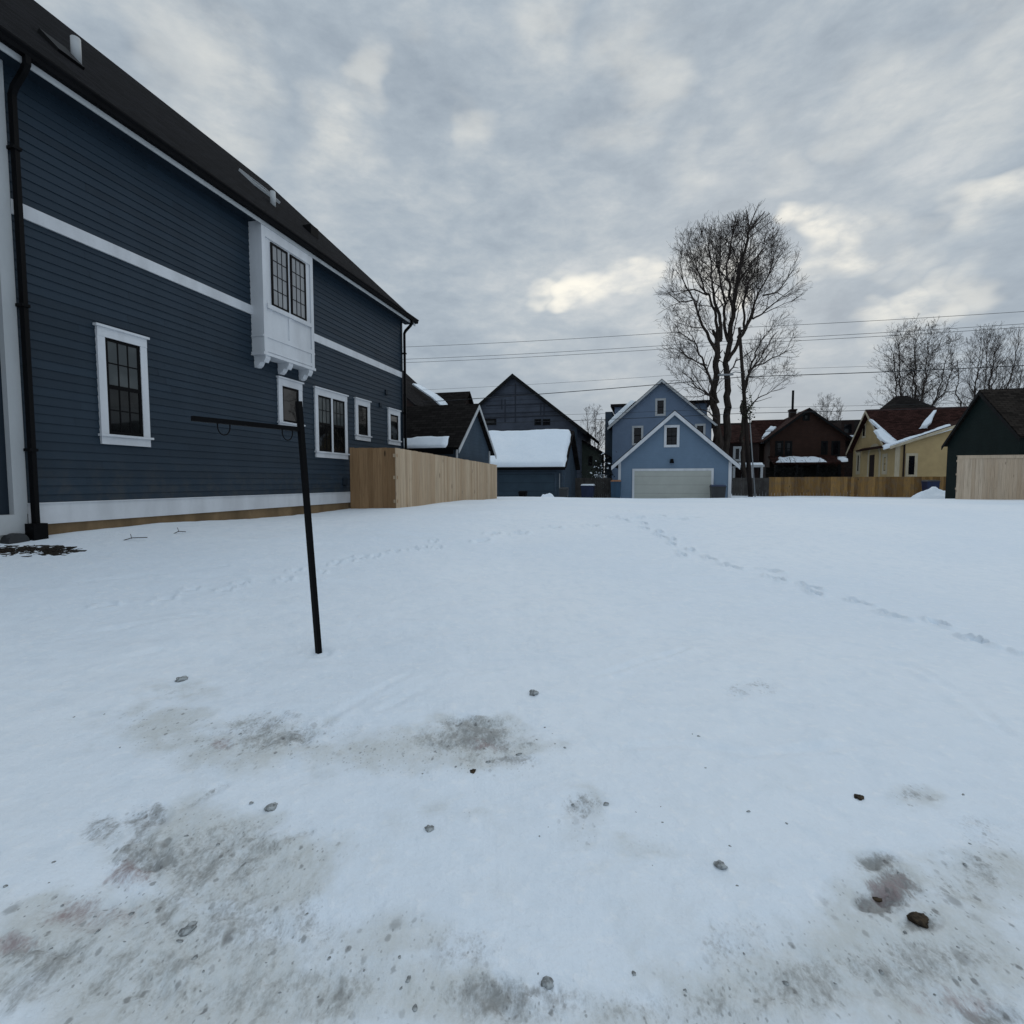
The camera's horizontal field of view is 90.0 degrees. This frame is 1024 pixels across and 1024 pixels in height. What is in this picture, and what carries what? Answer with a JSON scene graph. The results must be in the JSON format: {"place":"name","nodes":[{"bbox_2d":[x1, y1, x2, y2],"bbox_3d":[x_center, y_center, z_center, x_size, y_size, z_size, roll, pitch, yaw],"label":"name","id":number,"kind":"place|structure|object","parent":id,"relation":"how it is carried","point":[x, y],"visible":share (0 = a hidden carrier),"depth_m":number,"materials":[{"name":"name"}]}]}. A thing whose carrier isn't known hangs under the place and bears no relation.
{"place":"outdoors","nodes":[
{"label":"outdoors","id":0,"kind":"place"},
{"bbox_2d":[0,493,1023,1023],"bbox_3d":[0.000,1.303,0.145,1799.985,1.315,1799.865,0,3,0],"label":"snow ground","id":1,"kind":"structure","parent":0,"point":[806,669],"depth_m":2.69,"materials":[{"name":"white snow"}]},
{"bbox_2d":[0,545,86,556],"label":"mulch","id":2,"kind":"object","parent":1,"relation":"on","point":[54,550],"visible":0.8,"depth_m":6.43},
{"bbox_2d":[175,676,187,681],"bbox_3d":[-2.462,1.247,3.818,0.073,0.040,0.099,0,3,0],"label":"dirt clod","id":3,"kind":"object","parent":1,"relation":"on","point":[181,679],"visible":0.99,"depth_m":3.80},
{"bbox_2d":[178,920,197,936],"bbox_3d":[-1.088,1.404,1.725,0.034,0.022,0.063,2,4,33],"label":"dirt clod","id":4,"kind":"object","parent":1,"relation":"on","point":[188,928],"visible":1,"depth_m":1.72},
{"bbox_2d":[0,0,418,543],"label":"navy house","id":5,"kind":"structure","parent":1,"relation":"on","point":[167,272],"depth_m":8.79,"materials":[{"name":"paint"}]},
{"bbox_2d":[92,322,153,446],"bbox_3d":[-6.172,-1.972,8.168,0.087,1.811,0.857,1,4,15],"label":"window","id":6,"kind":"structure","parent":5,"relation":"in","point":[121,355],"depth_m":8.14,"materials":[{"name":"white paint"}]},
{"bbox_2d":[276,375,304,426],"bbox_3d":[-5.164,-2.511,11.971,0.087,1.165,0.891,1,4,15],"label":"window","id":7,"kind":"structure","parent":5,"relation":"in","point":[289,391],"depth_m":11.88,"materials":[{"name":"white paint"}]},
{"bbox_2d":[313,386,349,458],"bbox_3d":[-4.752,-2.309,13.548,0.087,1.768,1.479,1,4,15],"label":"window","id":8,"kind":"structure","parent":5,"relation":"in","point":[330,407],"depth_m":13.48,"materials":[{"name":"white paint"}]},
{"bbox_2d":[354,397,371,441],"bbox_3d":[-4.362,-2.697,15.007,0.087,1.203,0.858,1,4,15],"label":"window","id":9,"kind":"structure","parent":5,"relation":"in","point":[362,406],"depth_m":14.99,"materials":[{"name":"white paint"}]},
{"bbox_2d":[387,407,401,445],"bbox_3d":[-3.869,-2.800,16.872,0.087,1.172,0.872,1,4,15],"label":"window","id":10,"kind":"structure","parent":5,"relation":"in","point":[394,438],"depth_m":16.84,"materials":[{"name":"white paint"}]},
{"bbox_2d":[191,401,321,653],"bbox_3d":[-2.015,0.365,4.125,0.152,2.579,0.956,3,5,43],"label":"clothesline post","id":11,"kind":"object","parent":1,"relation":"on","point":[299,429],"visible":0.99,"depth_m":4.37,"materials":[{"name":"black metal"}]},
{"bbox_2d":[264,802,277,811],"bbox_3d":[-1.112,1.363,2.365,0.055,0.028,0.065,0,3,0],"label":"dirt clod","id":12,"kind":"object","parent":1,"relation":"on","point":[270,807],"visible":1,"depth_m":2.35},
{"bbox_2d":[412,1004,417,1011],"bbox_3d":[-0.276,1.412,1.458,0.016,0.008,0.024,0,3,0],"label":"grit","id":13,"kind":"object","parent":1,"relation":"on","point":[414,1008],"visible":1,"depth_m":1.45,"materials":[{"name":"grey stone"}]},
{"bbox_2d":[350,448,496,508],"bbox_3d":[-2.617,-1.149,18.858,1.430,1.841,9.736,1,4,15],"label":"board fence","id":14,"kind":"object","parent":1,"relation":"on","point":[390,478],"visible":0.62,"depth_m":14.96,"materials":[{"name":"brown wood"}]},
{"bbox_2d":[424,825,433,831],"bbox_3d":[-0.355,1.362,2.202,0.039,0.022,0.048,-2,4,-27],"label":"dirt clod","id":15,"kind":"object","parent":1,"relation":"on","point":[429,828],"visible":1,"depth_m":2.19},
{"bbox_2d":[403,374,473,406],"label":"house","id":16,"kind":"structure","parent":1,"relation":"on","point":[418,395],"depth_m":43.61,"materials":[{"name":"brick"}]},
{"bbox_2d":[403,403,496,463],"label":"garage","id":17,"kind":"structure","parent":1,"relation":"on","point":[460,431],"depth_m":20.94,"materials":[{"name":"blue stone"}]},
{"bbox_2d":[518,491,526,496],"bbox_3d":[0.619,-0.912,28.630,0.420,0.543,0.566,1,4,15],"label":"wheelie bin","id":18,"kind":"object","parent":1,"relation":"on","point":[522,493],"visible":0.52,"depth_m":28.38,"materials":[{"name":"black paint"}]},
{"bbox_2d":[529,690,538,695],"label":"dirt clod","id":19,"kind":"object","parent":1,"relation":"on","point":[533,692],"visible":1,"depth_m":3.55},
{"bbox_2d":[489,429,579,497],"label":"garage","id":20,"kind":"structure","parent":1,"relation":"on","point":[536,463],"depth_m":30.59,"materials":[{"name":"blue wood"}]},
{"bbox_2d":[499,474,553,496],"bbox_3d":[0.842,-1.519,30.334,3.361,2.000,0.036,1,4,15],"label":"garage door","id":21,"kind":"structure","parent":20,"relation":"in","point":[536,485],"depth_m":30.31,"materials":[{"name":"blue metal"}]},
{"bbox_2d":[479,374,598,477],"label":"house","id":22,"kind":"structure","parent":1,"relation":"on","point":[515,408],"depth_m":41.78,"materials":[{"name":"wood"}]},
{"bbox_2d":[485,419,495,424],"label":"window","id":23,"kind":"structure","parent":22,"relation":"in","point":[488,421],"depth_m":42.47,"materials":[{"name":"glass"}]},
{"bbox_2d":[534,419,540,424],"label":"window","id":24,"kind":"structure","parent":22,"relation":"in","point":[535,420],"depth_m":41.47,"materials":[{"name":"glass"}]},
{"bbox_2d":[543,419,549,424],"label":"window","id":25,"kind":"structure","parent":22,"relation":"in","point":[544,423],"depth_m":41.28,"materials":[{"name":"glass"}]},
{"bbox_2d":[541,493,553,496],"bbox_3d":[1.871,-0.718,27.506,1.434,0.615,0.997,0,3,0],"label":"snow pile","id":26,"kind":"object","parent":1,"relation":"on","point":[547,495],"visible":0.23,"depth_m":27.38,"materials":[{"name":"white snow"}]},
{"bbox_2d":[541,976,553,989],"bbox_3d":[0.105,1.410,1.531,0.040,0.022,0.036,0,3,0],"label":"dirt clod","id":27,"kind":"object","parent":1,"relation":"on","point":[547,982],"visible":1,"depth_m":1.52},
{"bbox_2d":[559,487,568,496],"bbox_3d":[2.917,-1.011,28.720,0.498,0.736,0.651,1,4,15],"label":"wheelie bin","id":28,"kind":"object","parent":1,"relation":"on","point":[563,491],"visible":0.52,"depth_m":28.45,"materials":[{"name":"grey plastic"}]},
{"bbox_2d":[581,484,594,497],"bbox_3d":[5.044,-1.311,34.020,0.861,1.096,1.100,1,4,15],"label":"wheelie bin","id":29,"kind":"object","parent":1,"relation":"on","point":[587,490],"visible":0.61,"depth_m":33.56,"materials":[{"name":"blue plastic"}]},
{"bbox_2d":[580,406,604,449],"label":"bare tree","id":30,"kind":"object","parent":1,"relation":"on","point":[598,433],"visible":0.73,"depth_m":57.44,"materials":[{"name":"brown plant"}]},
{"bbox_2d":[575,478,611,497],"bbox_3d":[5.758,-1.648,36.237,2.631,1.543,0.082,1,4,15],"label":"board fence","id":31,"kind":"object","parent":1,"relation":"on","point":[603,485],"visible":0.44,"depth_m":36.12,"materials":[{"name":"brown wood"}]},
{"bbox_2d":[582,440,610,479],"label":"house","id":32,"kind":"structure","parent":1,"relation":"on","point":[588,449],"depth_m":43.60,"materials":[{"name":"grey"}]},
{"bbox_2d":[588,456,592,465],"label":"window","id":33,"kind":"structure","parent":32,"relation":"in","point":[590,457],"depth_m":43.54,"materials":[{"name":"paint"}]},
{"bbox_2d":[581,447,616,496],"bbox_3d":[6.480,-2.301,37.890,2.742,5.445,2.857,0,3,0],"label":"shrub","id":34,"kind":"object","parent":1,"relation":"on","point":[599,474],"visible":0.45,"depth_m":37.63,"materials":[{"name":"brown plant"}]},
{"bbox_2d":[611,480,620,497],"bbox_3d":[6.375,-1.293,31.409,0.628,1.347,0.808,1,4,15],"label":"wheelie bin","id":35,"kind":"object","parent":1,"relation":"on","point":[615,489],"visible":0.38,"depth_m":31.07,"materials":[{"name":"teal plastic"}]},
{"bbox_2d":[605,379,716,481],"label":"house","id":36,"kind":"structure","parent":1,"relation":"on","point":[623,437],"depth_m":44.14,"materials":[{"name":"blue"}]},
{"bbox_2d":[632,426,642,444],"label":"window","id":37,"kind":"structure","parent":36,"relation":"in","point":[637,431],"depth_m":44.38,"materials":[{"name":"white paint"}]},
{"bbox_2d":[655,398,665,415],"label":"window","id":38,"kind":"structure","parent":36,"relation":"in","point":[660,403],"depth_m":43.74,"materials":[{"name":"white paint"}]},
{"bbox_2d":[695,424,705,434],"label":"window","id":39,"kind":"structure","parent":36,"relation":"in","point":[701,427],"depth_m":43.01,"materials":[{"name":"white paint"}]},
{"bbox_2d":[611,410,739,497],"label":"garage","id":40,"kind":"structure","parent":1,"relation":"on","point":[674,454],"depth_m":31.32,"materials":[{"name":"blue wood"}]},
{"bbox_2d":[664,425,679,446],"bbox_3d":[9.769,-4.638,31.316,0.902,1.347,0.052,1,4,15],"label":"window","id":41,"kind":"structure","parent":40,"relation":"in","point":[671,432],"depth_m":31.31,"materials":[{"name":"black glass"}]},
{"bbox_2d":[634,471,710,497],"bbox_3d":[9.836,-1.458,31.490,4.505,2.139,0.046,1,4,15],"label":"garage door","id":42,"kind":"structure","parent":40,"relation":"in","point":[647,484],"depth_m":31.46,"materials":[{"name":"white metal"}]},
{"bbox_2d":[709,485,726,497],"bbox_3d":[12.016,-1.113,29.923,0.837,0.965,1.070,1,4,15],"label":"wheelie bin","id":43,"kind":"object","parent":1,"relation":"on","point":[717,491],"visible":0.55,"depth_m":29.48,"materials":[{"name":"grey plastic"}]},
{"bbox_2d":[713,860,727,869],"bbox_3d":[0.811,1.375,1.992,0.051,0.023,0.048,0,3,0],"label":"dirt clod","id":44,"kind":"object","parent":1,"relation":"on","point":[719,864],"visible":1,"depth_m":1.98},
{"bbox_2d":[653,200,812,454],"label":"bare tree","id":45,"kind":"object","parent":1,"relation":"on","point":[721,441],"visible":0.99,"depth_m":41.82,"materials":[{"name":"brown plant"}]},
{"bbox_2d":[713,424,764,493],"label":"house","id":46,"kind":"structure","parent":1,"relation":"on","point":[735,448],"depth_m":47.95,"materials":[{"name":"brick"}]},
{"bbox_2d":[733,446,741,461],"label":"window","id":47,"kind":"structure","parent":46,"relation":"in","point":[736,449],"depth_m":47.96,"materials":[{"name":"white paint"}]},
{"bbox_2d":[737,327,755,496],"bbox_3d":[16.288,-6.413,35.680,1.700,12.634,1.766,0,3,0],"label":"utility pole","id":48,"kind":"object","parent":1,"relation":"on","point":[746,410],"visible":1,"depth_m":35.60,"materials":[{"name":"brown wood"}]},
{"bbox_2d":[406,327,1022,362],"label":"power line","id":49,"kind":"object","parent":48,"relation":"attached to","point":[726,344],"visible":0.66,"depth_m":35.54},
{"bbox_2d":[411,360,1018,390],"bbox_3d":[15.957,-9.753,35.479,90.001,0.434,0.017,1,4,15],"label":"power line","id":50,"kind":"object","parent":48,"relation":"attached to","point":[736,370],"visible":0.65,"depth_m":35.26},
{"bbox_2d":[412,311,1023,346],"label":"power line","id":51,"kind":"object","parent":48,"relation":"attached to","point":[729,328],"visible":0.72,"depth_m":35.35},
{"bbox_2d":[420,324,1016,358],"bbox_3d":[15.758,-12.296,35.326,90.001,1.148,0.026,1,4,15],"label":"power line","id":52,"kind":"object","parent":48,"relation":"attached to","point":[733,340],"visible":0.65,"depth_m":35.42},
{"bbox_2d":[484,403,952,416],"bbox_3d":[16.212,-7.562,35.611,90.001,0.983,0.019,1,4,15],"label":"power line","id":53,"kind":"object","parent":48,"relation":"attached to","point":[725,408],"visible":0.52,"depth_m":35.90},
{"bbox_2d":[426,365,1023,401],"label":"power line","id":54,"kind":"object","parent":48,"relation":"attached to","point":[737,377],"visible":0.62,"depth_m":35.43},
{"bbox_2d":[718,371,741,375],"bbox_3d":[15.017,-9.407,34.790,2.344,0.474,0.560,-2,4,-25],"label":"street lamp","id":55,"kind":"object","parent":48,"relation":"attached to","point":[730,374],"visible":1,"depth_m":34.47,"materials":[{"name":"metal"}]},
{"bbox_2d":[502,407,966,422],"bbox_3d":[16.250,-7.190,35.632,90.002,0.964,0.034,1,4,15],"label":"power line","id":56,"kind":"object","parent":48,"relation":"attached to","point":[742,413],"visible":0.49,"depth_m":35.25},
{"bbox_2d":[732,478,768,495],"bbox_3d":[18.186,-1.847,39.057,2.585,1.524,0.082,1,4,15],"label":"board fence","id":57,"kind":"object","parent":1,"relation":"on","point":[739,488],"visible":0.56,"depth_m":39.05,"materials":[{"name":"wood"}]},
{"bbox_2d":[736,309,805,483],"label":"bare tree","id":58,"kind":"object","parent":1,"relation":"on","point":[741,440],"visible":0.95,"depth_m":43.60,"materials":[{"name":"brown plant"}]},
{"bbox_2d":[713,420,859,484],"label":"row house","id":59,"kind":"structure","parent":1,"relation":"on","point":[849,427],"depth_m":64.96,"materials":[{"name":"brick"}]},
{"bbox_2d":[758,451,821,489],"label":"hedge","id":60,"kind":"object","parent":1,"relation":"on","point":[786,471],"visible":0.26,"depth_m":49.72,"materials":[{"name":"brown plant"}]},
{"bbox_2d":[751,390,852,490],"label":"brick house","id":61,"kind":"structure","parent":1,"relation":"on","point":[809,433],"depth_m":51.72,"materials":[{"name":"red brick"}]},
{"bbox_2d":[775,441,783,455],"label":"window","id":62,"kind":"structure","parent":61,"relation":"in","point":[778,444],"depth_m":52.45,"materials":[{"name":"glass"}]},
{"bbox_2d":[785,441,791,455],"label":"window","id":63,"kind":"structure","parent":61,"relation":"in","point":[788,444],"depth_m":52.24,"materials":[{"name":"glass"}]},
{"bbox_2d":[803,413,809,420],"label":"window","id":64,"kind":"structure","parent":61,"relation":"in","point":[806,417],"depth_m":51.64,"materials":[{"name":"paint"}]},
{"bbox_2d":[821,441,827,454],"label":"window","id":65,"kind":"structure","parent":61,"relation":"in","point":[824,444],"depth_m":51.40,"materials":[{"name":"glass"}]},
{"bbox_2d":[831,441,839,455],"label":"window","id":66,"kind":"structure","parent":61,"relation":"in","point":[835,445],"depth_m":51.15,"materials":[{"name":"glass"}]},
{"bbox_2d":[797,447,851,489],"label":"hedge","id":67,"kind":"object","parent":1,"relation":"on","point":[823,473],"visible":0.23,"depth_m":49.63,"materials":[{"name":"brown plant"}]},
{"bbox_2d":[812,392,843,419],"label":"bare tree","id":68,"kind":"object","parent":1,"relation":"on","point":[823,404],"visible":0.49,"depth_m":103.44,"materials":[{"name":"brown plant"}]},
{"bbox_2d":[769,476,945,496],"bbox_3d":[25.926,-1.768,37.122,13.426,1.604,0.082,1,4,15],"label":"board fence","id":69,"kind":"object","parent":1,"relation":"on","point":[882,486],"visible":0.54,"depth_m":37.39,"materials":[{"name":"brown wood"}]},
{"bbox_2d":[854,794,863,800],"bbox_3d":[1.637,1.347,2.421,0.048,0.021,0.042,-2,4,-26],"label":"dirt clod","id":70,"kind":"object","parent":1,"relation":"on","point":[859,797],"visible":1,"depth_m":2.41,"materials":[{"name":"brown soil"}]},
{"bbox_2d":[872,897,881,901],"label":"dirt clod","id":71,"kind":"object","parent":1,"relation":"on","point":[876,899],"visible":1,"depth_m":1.87,"materials":[{"name":"brown soil"}]},
{"bbox_2d":[846,406,967,495],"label":"house","id":72,"kind":"structure","parent":1,"relation":"on","point":[908,442],"depth_m":41.63,"materials":[{"name":"yellow"}]},
{"bbox_2d":[856,452,860,473],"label":"window","id":73,"kind":"structure","parent":72,"relation":"in","point":[858,455],"depth_m":46.79,"materials":[{"name":"beige paint"}]},
{"bbox_2d":[862,423,865,437],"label":"window","id":74,"kind":"structure","parent":72,"relation":"in","point":[864,429],"depth_m":45.59,"materials":[{"name":"beige paint"}]},
{"bbox_2d":[869,455,874,476],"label":"window","id":75,"kind":"structure","parent":72,"relation":"in","point":[872,457],"depth_m":43.84,"materials":[{"name":"glass"}]},
{"bbox_2d":[868,449,878,476],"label":"door frame","id":76,"kind":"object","parent":72,"relation":"in","point":[875,452],"depth_m":43.14,"materials":[{"name":"yellow wood"}]},
{"bbox_2d":[882,453,887,473],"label":"window","id":77,"kind":"structure","parent":72,"relation":"in","point":[883,455],"depth_m":41.56,"materials":[{"name":"beige paint"}]},
{"bbox_2d":[905,453,917,476],"bbox_3d":[30.879,-3.617,39.582,0.799,1.847,0.052,1,4,15],"label":"window","id":78,"kind":"structure","parent":72,"relation":"in","point":[911,464],"depth_m":39.57,"materials":[{"name":"beige paint"}]},
{"bbox_2d":[880,396,933,408],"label":"house","id":79,"kind":"structure","parent":1,"relation":"on","point":[897,402],"depth_m":58.21,"materials":[{"name":"brick"}]},
{"bbox_2d":[865,313,968,407],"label":"bare tree","id":80,"kind":"object","parent":1,"relation":"on","point":[922,396],"visible":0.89,"depth_m":66.01,"materials":[{"name":"brown plant"}]},
{"bbox_2d":[906,911,928,928],"bbox_3d":[1.398,1.400,1.759,0.074,0.029,0.063,0,3,0],"label":"dirt clod","id":81,"kind":"object","parent":1,"relation":"on","point":[919,919],"visible":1,"depth_m":1.75,"materials":[{"name":"brown soil"}]},
{"bbox_2d":[910,487,944,498],"bbox_3d":[27.173,-1.155,32.990,3.289,0.962,2.288,0,3,0],"label":"snow pile","id":82,"kind":"object","parent":1,"relation":"on","point":[933,493],"visible":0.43,"depth_m":32.59,"materials":[{"name":"white snow"}]},
{"bbox_2d":[921,480,940,490],"bbox_3d":[28.738,-1.567,35.203,0.751,1.274,0.962,1,4,15],"label":"wheelie bin","id":83,"kind":"object","parent":1,"relation":"on","point":[927,484],"visible":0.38,"depth_m":34.82,"materials":[{"name":"blue plastic"}]},
{"bbox_2d":[941,388,1023,498],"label":"garage","id":84,"kind":"structure","parent":1,"relation":"on","point":[990,422],"depth_m":25.60,"materials":[{"name":"green"}]},
{"bbox_2d":[952,320,1023,406],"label":"bare tree","id":85,"kind":"object","parent":1,"relation":"on","point":[995,351],"visible":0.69,"depth_m":68.45,"materials":[{"name":"brown plant"}]},
{"bbox_2d":[955,455,1023,499],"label":"board fence","id":86,"kind":"object","parent":1,"relation":"on","point":[992,477],"visible":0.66,"depth_m":22.95,"materials":[{"name":"beige wood"}]},
{"bbox_2d":[994,370,1023,388],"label":"bare tree","id":87,"kind":"object","parent":1,"relation":"on","point":[1015,382],"visible":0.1,"depth_m":73.97,"materials":[{"name":"brown plant"}]},
{"bbox_2d":[34,0,1023,476],"label":"sky","id":88,"kind":"structure","parent":0,"point":[512,172],"materials":[{"name":"grey"}]}
]}

